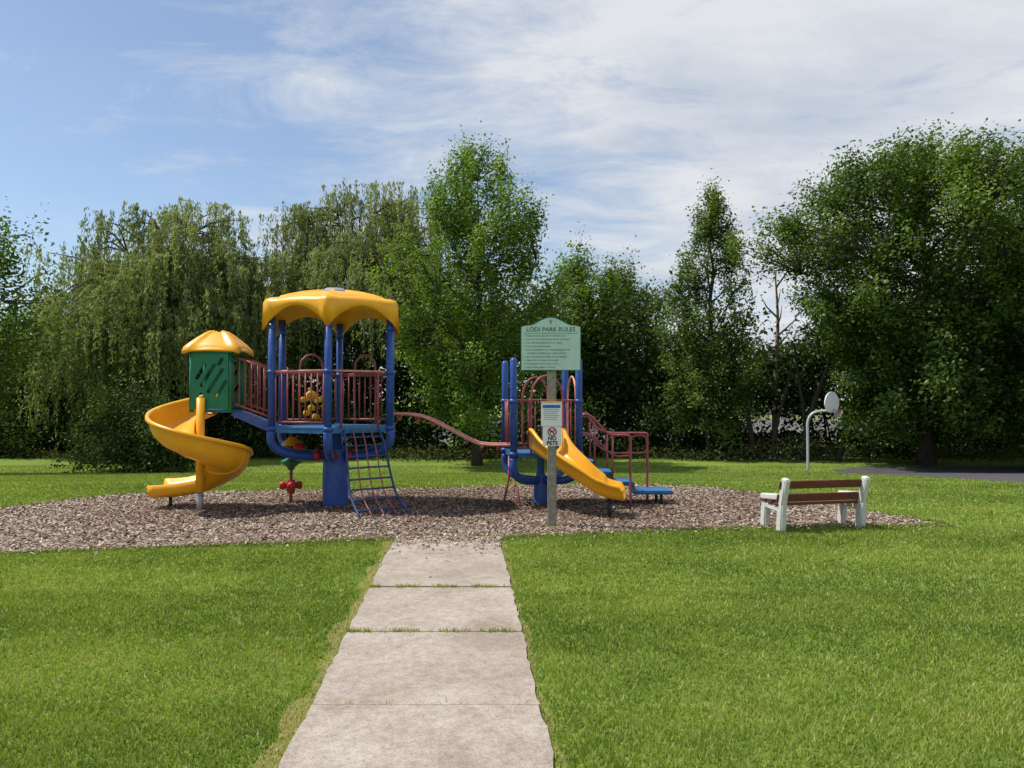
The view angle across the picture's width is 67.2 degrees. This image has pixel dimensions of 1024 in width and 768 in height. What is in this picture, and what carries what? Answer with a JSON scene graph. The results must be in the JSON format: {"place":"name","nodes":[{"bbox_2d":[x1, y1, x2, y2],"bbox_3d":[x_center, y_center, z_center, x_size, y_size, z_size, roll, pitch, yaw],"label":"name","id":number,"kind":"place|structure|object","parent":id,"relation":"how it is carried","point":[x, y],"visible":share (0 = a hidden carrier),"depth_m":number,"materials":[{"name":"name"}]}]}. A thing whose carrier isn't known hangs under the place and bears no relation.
{"place":"outdoors","nodes":[
{"label":"outdoors","id":0,"kind":"place"},
{"bbox_2d":[205,409,242,412],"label":"hood deck","id":1,"kind":"structure","parent":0,"point":[216,411],"depth_m":13.73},
{"bbox_2d":[262,289,398,336],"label":"roof","id":2,"kind":"structure","parent":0,"point":[347,309],"depth_m":13.74,"materials":[{"name":"yellow plastic"}]},
{"bbox_2d":[323,287,344,290],"bbox_3d":[-3.330,-1.732,14.483,0.520,0.140,0.520,0,-1,0],"label":"roof cap","id":3,"kind":"object","parent":2,"relation":"on","point":[334,288],"visible":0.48,"depth_m":14.30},
{"bbox_2d":[352,429,396,516],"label":"ladder strands","id":4,"kind":"object","parent":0,"point":[369,474],"visible":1,"depth_m":13.33},
{"bbox_2d":[346,436,408,518],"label":"ladder rungs","id":5,"kind":"object","parent":4,"relation":"attached to","point":[371,478],"visible":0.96,"depth_m":13.30,"materials":[{"name":"metal"}]},
{"bbox_2d":[279,538,552,767],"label":"concrete path","id":6,"kind":"structure","parent":0,"point":[492,723],"depth_m":5.40,"materials":[{"name":"concrete"}]},
{"bbox_2d":[502,361,507,453],"bbox_3d":[-0.138,0.483,15.055,0.126,1.870,0.128,0,-1,0],"label":"tower post","id":7,"kind":"object","parent":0,"point":[504,379],"visible":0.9,"depth_m":15.01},
{"bbox_2d":[0,400,1023,767],"bbox_3d":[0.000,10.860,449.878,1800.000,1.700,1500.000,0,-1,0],"label":"ground","id":8,"kind":"structure","parent":0,"point":[258,462],"depth_m":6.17,"materials":[{"name":"plant"}]},
{"bbox_2d":[0,298,87,442],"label":"broadleaf tree","id":9,"kind":"object","parent":8,"relation":"on","point":[9,315],"visible":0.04,"depth_m":56.53,"materials":[{"name":"green plant"}]},
{"bbox_2d":[0,196,97,433],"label":"elm tree","id":10,"kind":"object","parent":8,"relation":"on","point":[6,264],"visible":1,"depth_m":35.46,"materials":[{"name":"green plant"}]},
{"bbox_2d":[50,360,195,472],"bbox_3d":[-18.673,1.683,38.643,7.127,5.712,7.273,0,-1,-14],"label":"spruce shrub","id":11,"kind":"object","parent":8,"relation":"on","point":[127,440],"visible":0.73,"depth_m":37.29,"materials":[{"name":"green plant"}]},
{"bbox_2d":[13,196,306,454],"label":"willow tree","id":12,"kind":"object","parent":8,"relation":"on","point":[142,317],"visible":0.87,"depth_m":45.83,"materials":[{"name":"green plant"}]},
{"bbox_2d":[196,398,204,491],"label":"slide column","id":13,"kind":"structure","parent":8,"relation":"on","point":[200,421],"depth_m":13.55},
{"bbox_2d":[235,178,471,448],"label":"willow tree","id":14,"kind":"object","parent":8,"relation":"on","point":[316,262],"visible":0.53,"depth_m":52.09,"materials":[{"name":"green plant"}]},
{"bbox_2d":[360,121,577,465],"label":"maple tree","id":15,"kind":"object","parent":8,"relation":"on","point":[441,366],"visible":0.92,"depth_m":40.16,"materials":[{"name":"green plant"}]},
{"bbox_2d":[0,483,957,576],"bbox_3d":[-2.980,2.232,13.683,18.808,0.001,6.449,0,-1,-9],"label":"mulch bed","id":16,"kind":"object","parent":8,"relation":"on","point":[246,535],"visible":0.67,"depth_m":12.69,"materials":[{"name":"wood"}]},
{"bbox_2d":[169,497,171,506],"bbox_3d":[-6.220,2.165,14.034,0.053,0.270,0.056,0,-1,0],"label":"slide foot","id":17,"kind":"object","parent":16,"relation":"on","point":[170,501],"visible":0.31,"depth_m":14.01},
{"bbox_2d":[145,393,253,497],"bbox_3d":[-5.544,1.058,13.604,1.873,1.982,1.784,0,-1,0],"label":"spiral slide","id":18,"kind":"object","parent":17,"relation":"on","point":[214,455],"visible":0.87,"depth_m":13.54,"materials":[{"name":"yellow plastic"}]},
{"bbox_2d":[175,434,187,457],"bbox_3d":[-5.542,1.018,13.128,0.040,0.484,0.760,0,-1,5],"label":"slide seam","id":19,"kind":"object","parent":18,"relation":"on","point":[180,453],"visible":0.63,"depth_m":12.82,"materials":[{"name":"yellow plastic"}]},
{"bbox_2d":[203,364,207,409],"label":"hood post","id":20,"kind":"object","parent":18,"relation":"on","point":[206,377],"visible":0.16,"depth_m":14.32,"materials":[{"name":"green plastic"}]},
{"bbox_2d":[181,330,253,356],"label":"hood roof","id":21,"kind":"structure","parent":18,"relation":"on","point":[214,340],"depth_m":13.73,"materials":[{"name":"plastic"}]},
{"bbox_2d":[189,353,193,411],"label":"hood post","id":22,"kind":"object","parent":21,"relation":"attached to","point":[191,410],"visible":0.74,"depth_m":13.71,"materials":[{"name":"green plastic"}]},
{"bbox_2d":[191,353,228,408],"bbox_3d":[-5.370,-0.051,13.703,0.660,0.990,0.040,0,-1,0],"label":"hood panel front","id":23,"kind":"object","parent":22,"relation":"attached to","point":[198,362],"visible":0.95,"depth_m":13.68,"materials":[{"name":"plastic"}]},
{"bbox_2d":[187,351,247,354],"bbox_3d":[-5.370,-0.564,14.082,0.800,0.040,0.860,0,-1,0],"label":"hood lip","id":24,"kind":"object","parent":21,"relation":"attached to","point":[240,353],"visible":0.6,"depth_m":13.66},
{"bbox_2d":[227,353,232,411],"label":"hood post","id":25,"kind":"object","parent":21,"relation":"on","point":[230,406],"visible":0.87,"depth_m":13.72,"materials":[{"name":"green plastic"}]},
{"bbox_2d":[239,352,244,409],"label":"hood post","id":26,"kind":"object","parent":21,"relation":"on","point":[242,381],"visible":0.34,"depth_m":14.32,"materials":[{"name":"green plastic"}]},
{"bbox_2d":[208,355,239,407],"bbox_3d":[-5.370,-0.039,14.403,0.660,0.990,0.040,0,-1,0],"label":"hood panel back","id":27,"kind":"object","parent":26,"relation":"attached to","point":[236,377],"visible":0.32,"depth_m":14.38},
{"bbox_2d":[206,450,245,474],"bbox_3d":[-5.024,1.355,13.549,0.760,0.484,0.040,0,-1,6],"label":"slide seam","id":28,"kind":"object","parent":18,"relation":"on","point":[229,472],"visible":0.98,"depth_m":13.53,"materials":[{"name":"yellow plastic"}]},
{"bbox_2d":[196,492,202,510],"bbox_3d":[-5.500,2.112,13.585,0.110,0.460,0.110,0,-1,0],"label":"slide pole","id":29,"kind":"object","parent":16,"relation":"on","point":[199,500],"visible":0.66,"depth_m":13.54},
{"bbox_2d":[289,433,292,501],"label":"twister post","id":30,"kind":"object","parent":16,"relation":"in","point":[291,478],"visible":0.31,"depth_m":14.70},
{"bbox_2d":[281,458,300,469],"bbox_3d":[-4.220,1.522,14.725,0.380,0.240,0.380,0,-1,0],"label":"twister cup","id":31,"kind":"object","parent":30,"relation":"on","point":[290,464],"visible":0.77,"depth_m":14.61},
{"bbox_2d":[279,481,286,489],"bbox_3d":[-4.320,1.932,14.687,0.210,0.160,0.160,0,-1,-17],"label":"twister seat","id":32,"kind":"object","parent":31,"relation":"attached to","point":[282,485],"visible":0.74,"depth_m":14.63,"materials":[{"name":"red plastic"}]},
{"bbox_2d":[287,482,294,489],"bbox_3d":[-4.189,1.931,14.618,0.160,0.160,0.210,0,-1,-17],"label":"twister seat","id":33,"kind":"object","parent":31,"relation":"attached to","point":[290,485],"visible":1,"depth_m":14.52,"materials":[{"name":"red plastic"}]},
{"bbox_2d":[295,481,301,488],"bbox_3d":[-4.120,1.933,14.749,0.210,0.160,0.160,0,-1,-17],"label":"twister seat","id":34,"kind":"object","parent":31,"relation":"attached to","point":[298,484],"visible":0.63,"depth_m":14.70,"materials":[{"name":"red plastic"}]},
{"bbox_2d":[286,480,295,493],"bbox_3d":[-4.220,1.957,14.717,0.180,0.250,0.180,0,-1,0],"label":"twister hub","id":35,"kind":"object","parent":30,"relation":"attached to","point":[290,491],"visible":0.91,"depth_m":14.65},
{"bbox_2d":[322,433,347,506],"bbox_3d":[-3.280,1.545,14.325,0.470,1.520,0.470,0,-1,0],"label":"trunk","id":36,"kind":"object","parent":16,"relation":"on","point":[334,486],"visible":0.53,"depth_m":14.13,"materials":[{"name":"blue paint"}]},
{"bbox_2d":[266,431,324,459],"bbox_3d":[-3.884,1.123,13.999,1.167,0.554,0.155,1,-1,-38],"label":"arm","id":37,"kind":"object","parent":36,"relation":"attached to","point":[275,446],"visible":0.96,"depth_m":13.80},
{"bbox_2d":[268,316,275,431],"bbox_3d":[-4.276,-0.181,13.717,0.130,2.150,0.132,0,-1,0],"label":"post","id":38,"kind":"object","parent":37,"relation":"on","point":[271,366],"visible":0.77,"depth_m":13.66,"materials":[{"name":"metal"}]},
{"bbox_2d":[233,355,267,416],"bbox_3d":[-4.648,0.045,13.756,0.716,1.117,0.038,0,-1,7],"label":"bridge rail front","id":39,"kind":"object","parent":38,"relation":"attached to","point":[258,366],"visible":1,"depth_m":13.75,"materials":[{"name":"red paint"}]},
{"bbox_2d":[312,450,320,460],"bbox_3d":[-3.614,1.323,14.207,0.120,0.194,0.194,1,-1,-38],"label":"clamp","id":40,"kind":"object","parent":37,"relation":"attached to","point":[317,453],"visible":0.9,"depth_m":14.15,"materials":[{"name":"red plastic"}]},
{"bbox_2d":[277,433,323,451],"bbox_3d":[-3.982,1.136,14.695,1.168,0.555,0.156,0,-1,22],"label":"arm","id":41,"kind":"object","parent":36,"relation":"attached to","point":[281,437],"visible":0.29,"depth_m":14.80},
{"bbox_2d":[278,320,285,423],"bbox_3d":[-4.443,-0.160,14.905,0.130,2.150,0.132,0,-1,0],"label":"post","id":42,"kind":"object","parent":41,"relation":"on","point":[282,348],"visible":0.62,"depth_m":14.86,"materials":[{"name":"metal"}]},
{"bbox_2d":[244,357,278,415],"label":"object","id":43,"kind":"object","parent":42,"relation":"attached to","point":[254,406],"visible":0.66,"depth_m":14.53,"materials":[{"name":"red paint"}]},
{"bbox_2d":[282,437,301,445],"bbox_3d":[-4.170,1.081,14.633,0.400,0.160,0.400,0,-1,0],"label":"bell cup","id":44,"kind":"object","parent":41,"relation":"on","point":[291,441],"visible":0.84,"depth_m":14.51,"materials":[{"name":"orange plastic"}]},
{"bbox_2d":[293,443,305,449],"bbox_3d":[-3.970,1.172,14.431,0.240,0.130,0.240,0,-1,0],"label":"bell ball","id":45,"kind":"object","parent":44,"relation":"attached to","point":[299,446],"visible":1,"depth_m":14.35,"materials":[{"name":"red plastic"}]},
{"bbox_2d":[323,433,335,460],"bbox_3d":[-3.232,1.118,13.736,0.154,0.554,1.167,0,-1,-8],"label":"arm","id":46,"kind":"object","parent":36,"relation":"attached to","point":[330,454],"visible":0.99,"depth_m":13.22},
{"bbox_2d":[324,322,331,432],"bbox_3d":[-3.163,-0.189,13.267,0.130,2.150,0.132,0,-1,0],"label":"post","id":47,"kind":"object","parent":46,"relation":"on","point":[327,378],"visible":0.8,"depth_m":13.21,"materials":[{"name":"metal"}]},
{"bbox_2d":[275,369,322,371],"bbox_3d":[-3.719,-0.230,13.493,1.200,0.040,0.040,0,-1,22],"label":"top rail","id":48,"kind":"object","parent":47,"relation":"attached to","point":[298,370],"visible":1,"depth_m":13.48,"materials":[{"name":"metal"}]},
{"bbox_2d":[275,371,323,423],"bbox_3d":[-3.720,0.235,13.483,1.046,0.910,0.038,0,-1,22],"label":"bar panel front","id":49,"kind":"object","parent":47,"relation":"attached to","point":[305,421],"visible":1,"depth_m":13.47,"materials":[{"name":"red paint"}]},
{"bbox_2d":[333,369,386,372],"bbox_3d":[-2.690,-0.227,13.637,1.200,0.040,0.040,1,-1,-38],"label":"top rail","id":50,"kind":"object","parent":47,"relation":"attached to","point":[370,371],"visible":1,"depth_m":13.63,"materials":[{"name":"metal"}]},
{"bbox_2d":[323,427,332,431],"bbox_3d":[-3.163,0.781,13.250,0.163,0.070,0.166,0,-1,0],"label":"collar","id":51,"kind":"object","parent":46,"relation":"on","point":[330,429],"visible":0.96,"depth_m":13.18,"materials":[{"name":"blue paint"}]},
{"bbox_2d":[274,424,386,433],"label":"deck","id":52,"kind":"structure","parent":36,"relation":"on","point":[337,429],"depth_m":13.71,"materials":[{"name":"metal"}]},
{"bbox_2d":[231,410,280,430],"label":"bridge deck","id":53,"kind":"structure","parent":52,"relation":"on","point":[253,419],"depth_m":13.79,"materials":[{"name":"blue paint"}]},
{"bbox_2d":[286,374,335,420],"bbox_3d":[-3.970,0.267,15.268,1.046,0.910,0.038,1,-1,-38],"label":"bar panel back","id":54,"kind":"object","parent":52,"relation":"on","point":[298,399],"visible":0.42,"depth_m":15.10,"materials":[{"name":"red paint"}]},
{"bbox_2d":[306,391,316,400],"bbox_3d":[-3.970,0.232,15.267,0.200,0.200,0.080,1,-1,-38],"label":"game wheel","id":55,"kind":"object","parent":54,"relation":"attached to","point":[308,395],"visible":0.97,"depth_m":15.24,"materials":[{"name":"yellow plastic"}]},
{"bbox_2d":[299,354,323,424],"bbox_3d":[-3.970,0.102,15.270,0.532,1.400,0.040,1,-1,-38],"label":"hand loop","id":56,"kind":"object","parent":52,"relation":"on","point":[302,359],"visible":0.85,"depth_m":15.22,"materials":[{"name":"red paint"}]},
{"bbox_2d":[340,371,341,427],"bbox_3d":[-2.974,0.269,13.407,0.037,1.000,0.037,0,-1,-22],"label":"grab bar","id":57,"kind":"object","parent":52,"relation":"on","point":[341,399],"visible":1,"depth_m":13.39,"materials":[{"name":"red paint"}]},
{"bbox_2d":[343,375,385,420],"bbox_3d":[-2.940,0.269,15.412,1.046,0.910,0.038,0,-1,22],"label":"bar panel back","id":58,"kind":"object","parent":52,"relation":"on","point":[364,376],"visible":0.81,"depth_m":15.41,"materials":[{"name":"red paint"}]},
{"bbox_2d":[353,354,375,423],"bbox_3d":[-2.941,0.105,15.414,0.530,1.399,0.038,0,-1,22],"label":"hand loop","id":59,"kind":"object","parent":52,"relation":"on","point":[358,358],"visible":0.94,"depth_m":15.46,"materials":[{"name":"red paint"}]},
{"bbox_2d":[377,372,378,426],"bbox_3d":[-2.406,0.277,13.850,0.037,1.000,0.037,0,-1,-22],"label":"grab bar","id":60,"kind":"object","parent":52,"relation":"on","point":[377,399],"visible":1,"depth_m":13.83,"materials":[{"name":"red paint"}]},
{"bbox_2d":[344,431,394,459],"bbox_3d":[-2.678,1.126,14.169,1.168,0.555,0.156,0,-1,22],"label":"arm","id":61,"kind":"object","parent":36,"relation":"attached to","point":[389,440],"visible":0.76,"depth_m":13.99},
{"bbox_2d":[386,318,393,430],"bbox_3d":[-2.217,-0.176,14.006,0.130,2.150,0.132,0,-1,0],"label":"post","id":62,"kind":"object","parent":61,"relation":"on","point":[389,378],"visible":0.79,"depth_m":13.95,"materials":[{"name":"metal"}]},
{"bbox_2d":[357,428,394,450],"bbox_3d":[-2.776,1.138,14.865,1.167,0.554,0.155,1,-1,-38],"label":"arm","id":63,"kind":"object","parent":36,"relation":"attached to","point":[370,448],"visible":0.15,"depth_m":14.88},
{"bbox_2d":[343,429,410,518],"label":"ladder rails","id":64,"kind":"object","parent":16,"relation":"on","point":[348,479],"visible":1,"depth_m":13.27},
{"bbox_2d":[0,482,948,709],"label":"grass tufts","id":65,"kind":"object","parent":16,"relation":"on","point":[935,521],"visible":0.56,"depth_m":10.99,"materials":[{"name":"plant"}]},
{"bbox_2d":[534,458,547,503],"bbox_3d":[0.540,1.809,14.520,0.260,1.000,0.260,0,-1,0],"label":"tower trunk","id":66,"kind":"object","parent":16,"relation":"on","point":[541,492],"visible":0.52,"depth_m":14.42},
{"bbox_2d":[505,448,557,457],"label":"tower deck","id":67,"kind":"structure","parent":66,"relation":"on","point":[524,453],"depth_m":13.91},
{"bbox_2d":[510,358,516,458],"bbox_3d":[0.029,0.462,13.866,0.126,1.870,0.128,0,-1,0],"label":"tower post","id":68,"kind":"object","parent":67,"relation":"attached to","point":[513,406],"visible":1,"depth_m":13.81,"materials":[{"name":"metal"}]},
{"bbox_2d":[562,371,567,427],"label":"tower post","id":69,"kind":"object","parent":67,"relation":"on","point":[564,380],"visible":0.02,"depth_m":15.17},
{"bbox_2d":[567,376,574,434],"bbox_3d":[1.134,0.551,14.626,0.040,1.420,0.758,0,-1,-8],"label":"tower loop","id":70,"kind":"object","parent":67,"relation":"on","point":[572,377],"visible":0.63,"depth_m":14.95,"materials":[{"name":"red paint"}]},
{"bbox_2d":[575,359,581,451],"bbox_3d":[1.218,0.465,14.033,0.126,1.870,0.128,0,-1,0],"label":"tower post","id":71,"kind":"object","parent":67,"relation":"on","point":[578,384],"visible":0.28,"depth_m":13.98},
{"bbox_2d":[543,475,573,484],"bbox_3d":[0.943,1.612,14.220,0.845,0.523,0.138,-1,-1,37],"label":"tower arm","id":72,"kind":"object","parent":66,"relation":"attached to","point":[564,480],"visible":0.32,"depth_m":14.17},
{"bbox_2d":[565,399,575,445],"bbox_3d":[1.069,0.725,14.009,0.206,0.890,0.038,0,-1,-8],"label":"tower rail front","id":73,"kind":"object","parent":72,"relation":"attached to","point":[569,400],"visible":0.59,"depth_m":14.00,"materials":[{"name":"red paint"}]},
{"bbox_2d":[521,317,580,526],"bbox_3d":[0.600,0.613,11.952,0.930,3.300,0.138,0,-1,0],"label":"park rules sign","id":74,"kind":"object","parent":16,"relation":"on","point":[551,346],"visible":1,"depth_m":11.91,"materials":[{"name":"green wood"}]},
{"bbox_2d":[607,498,610,517],"bbox_3d":[1.630,2.095,12.915,0.052,0.370,0.353,0,-1,4],"label":"slide feet","id":75,"kind":"object","parent":16,"relation":"on","point":[608,507],"visible":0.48,"depth_m":12.75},
{"bbox_2d":[582,412,648,505],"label":"step rails","id":76,"kind":"object","parent":16,"relation":"on","point":[611,434],"visible":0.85,"depth_m":14.20,"materials":[{"name":"metal"}]},
{"bbox_2d":[598,468,610,474],"bbox_3d":[1.715,1.660,14.598,0.318,0.070,0.750,0,-1,0],"label":"step","id":77,"kind":"object","parent":76,"relation":"attached to","point":[606,471],"visible":0.53,"depth_m":14.46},
{"bbox_2d":[0,265,1021,460],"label":"thicket","id":78,"kind":"object","parent":8,"relation":"on","point":[808,372],"depth_m":50.15,"materials":[{"name":"plant"}]},
{"bbox_2d":[0,378,1023,459],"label":"bush row","id":79,"kind":"object","parent":8,"relation":"on","point":[21,437],"visible":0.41,"depth_m":47.68,"materials":[{"name":"green plant"}]},
{"bbox_2d":[0,430,1023,462],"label":"weeds","id":80,"kind":"object","parent":8,"relation":"on","point":[702,455],"visible":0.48,"depth_m":46.28,"materials":[{"name":"plant"}]},
{"bbox_2d":[502,456,521,507],"bbox_3d":[-0.019,1.830,14.137,0.248,0.967,0.608,1,-1,-26],"label":"tower brace","id":81,"kind":"object","parent":8,"relation":"on","point":[507,485],"visible":0.77,"depth_m":14.26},
{"bbox_2d":[501,454,534,477],"bbox_3d":[0.137,1.623,14.827,0.845,0.523,0.138,-1,-1,37],"label":"tower arm","id":82,"kind":"object","parent":81,"relation":"on","point":[504,460],"visible":0.49,"depth_m":14.97},
{"bbox_2d":[505,399,508,443],"bbox_3d":[-0.104,0.739,14.802,0.038,0.890,0.346,0,-1,-8],"label":"tower rail","id":83,"kind":"object","parent":82,"relation":"attached to","point":[506,420],"visible":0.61,"depth_m":14.79,"materials":[{"name":"metal"}]},
{"bbox_2d":[394,412,509,446],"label":"bridge rails","id":84,"kind":"object","parent":83,"relation":"attached to","point":[461,434],"visible":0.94,"depth_m":14.33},
{"bbox_2d":[397,415,498,451],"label":"bridge rungs","id":85,"kind":"object","parent":84,"relation":"attached to","point":[418,420],"visible":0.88,"depth_m":14.37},
{"bbox_2d":[510,459,540,484],"bbox_3d":[0.237,1.609,14.121,0.140,0.522,0.844,-1,-1,37],"label":"tower arm","id":86,"kind":"object","parent":81,"relation":"on","point":[518,477],"visible":1,"depth_m":13.90},
{"bbox_2d":[517,399,528,448],"bbox_3d":[0.193,0.722,13.884,0.236,0.890,0.038,0,-1,-8],"label":"tower rail front","id":87,"kind":"object","parent":86,"relation":"attached to","point":[522,401],"visible":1,"depth_m":13.87,"materials":[{"name":"red paint"}]},
{"bbox_2d":[521,376,546,446],"bbox_3d":[0.457,0.560,15.137,0.553,1.420,0.040,0,-1,-8],"label":"tower loop","id":88,"kind":"object","parent":81,"relation":"on","point":[529,379],"visible":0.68,"depth_m":15.10,"materials":[{"name":"red paint"}]},
{"bbox_2d":[530,375,563,452],"bbox_3d":[0.633,0.539,13.950,0.635,1.420,0.040,0,-1,-8],"label":"tower loop","id":89,"kind":"object","parent":81,"relation":"on","point":[538,379],"visible":0.73,"depth_m":13.93,"materials":[{"name":"red paint"}]},
{"bbox_2d":[546,470,564,476],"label":"tower arm","id":90,"kind":"object","parent":81,"relation":"on","point":[559,473],"visible":0.2,"depth_m":14.94},
{"bbox_2d":[509,399,560,444],"bbox_3d":[0.456,0.745,15.134,1.046,0.890,0.038,0,-1,-8],"label":"guard railing","id":91,"kind":"object","parent":90,"relation":"attached to","point":[535,400],"visible":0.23,"depth_m":15.12,"materials":[{"name":"metal"}]},
{"bbox_2d":[527,428,625,500],"bbox_3d":[1.101,1.364,13.317,2.082,1.168,0.925,-1,-1,40],"label":"slide","id":92,"kind":"object","parent":8,"relation":"on","point":[574,462],"visible":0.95,"depth_m":13.19,"materials":[{"name":"yellow plastic"}]},
{"bbox_2d":[536,222,641,428],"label":"cottonwood tree","id":93,"kind":"object","parent":8,"relation":"on","point":[582,269],"visible":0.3,"depth_m":53.07,"materials":[{"name":"green plant"}]},
{"bbox_2d":[568,234,675,437],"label":"cottonwood tree","id":94,"kind":"object","parent":8,"relation":"on","point":[625,278],"visible":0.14,"depth_m":56.44,"materials":[{"name":"green plant"}]},
{"bbox_2d":[615,495,662,504],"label":"step legs","id":95,"kind":"object","parent":8,"relation":"on","point":[661,499],"visible":0.32,"depth_m":14.35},
{"bbox_2d":[614,478,634,485],"bbox_3d":[2.080,1.850,14.609,0.388,0.070,0.720,0,-1,0],"label":"step","id":96,"kind":"object","parent":95,"relation":"on","point":[625,481],"visible":0.45,"depth_m":14.48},
{"bbox_2d":[628,487,673,494],"bbox_3d":[2.625,2.021,14.616,0.738,0.070,0.700,0,-1,0],"label":"step","id":97,"kind":"object","parent":95,"relation":"on","point":[652,491],"visible":0.81,"depth_m":14.29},
{"bbox_2d":[633,276,686,443],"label":"cottonwood tree","id":98,"kind":"object","parent":8,"relation":"on","point":[663,300],"visible":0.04,"depth_m":59.81,"materials":[{"name":"green plant"}]},
{"bbox_2d":[647,168,772,458],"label":"ash tree","id":99,"kind":"object","parent":8,"relation":"on","point":[711,372],"visible":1,"depth_m":46.32,"materials":[{"name":"green plant"}]},
{"bbox_2d":[761,265,799,453],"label":"dead tree","id":100,"kind":"object","parent":8,"relation":"on","point":[776,354],"visible":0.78,"depth_m":49.98,"materials":[{"name":"brown wood"}]},
{"bbox_2d":[760,476,869,531],"bbox_3d":[4.652,1.828,11.853,1.500,0.856,0.716,0,-1,-13],"label":"park bench","id":101,"kind":"object","parent":8,"relation":"on","point":[784,498],"visible":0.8,"depth_m":11.69,"materials":[{"name":"white paint"}]},
{"bbox_2d":[806,392,842,472],"bbox_3d":[15.356,2.422,37.756,1.737,4.100,0.926,0,-1,0],"label":"basketball hoop","id":102,"kind":"object","parent":8,"relation":"on","point":[831,402],"visible":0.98,"depth_m":37.88,"materials":[{"name":"white metal"}]},
{"bbox_2d":[715,112,1023,465],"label":"oak tree","id":103,"kind":"object","parent":8,"relation":"on","point":[922,357],"visible":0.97,"depth_m":38.86,"materials":[{"name":"green plant"}]},
{"bbox_2d":[950,220,1023,465],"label":"oak tree","id":104,"kind":"object","parent":8,"relation":"on","point":[1012,308],"visible":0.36,"depth_m":38.57,"materials":[{"name":"green plant"}]},
{"bbox_2d":[0,0,1023,399],"label":"sky","id":105,"kind":"structure","parent":0,"point":[618,110],"materials":[{"name":"blue"}]},
{"bbox_2d":[218,418,1000,442],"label":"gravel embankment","id":106,"kind":"structure","parent":0,"point":[767,422],"depth_m":65.33,"materials":[{"name":"gravel"}]},
{"bbox_2d":[834,466,1023,482],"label":"basketball court asphalt","id":107,"kind":"structure","parent":0,"point":[1005,473],"depth_m":38.54,"materials":[{"name":"asphalt"}]},
{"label":"arm","id":108,"kind":"object","parent":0,"visible":0},
{"bbox_2d":[336,324,342,422],"bbox_3d":[-3.497,-0.147,15.643,0.130,2.150,0.132,0,-1,0],"label":"post","id":109,"kind":"object","parent":108,"relation":"on","point":[339,353],"visible":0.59,"depth_m":15.60,"materials":[{"name":"metal"}]},
{"bbox_2d":[342,373,384,374],"bbox_3d":[-2.941,-0.196,15.419,1.200,0.040,0.040,0,-1,22],"label":"top rail","id":110,"kind":"object","parent":109,"relation":"attached to","point":[363,374],"visible":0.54,"depth_m":15.41,"materials":[{"name":"metal"}]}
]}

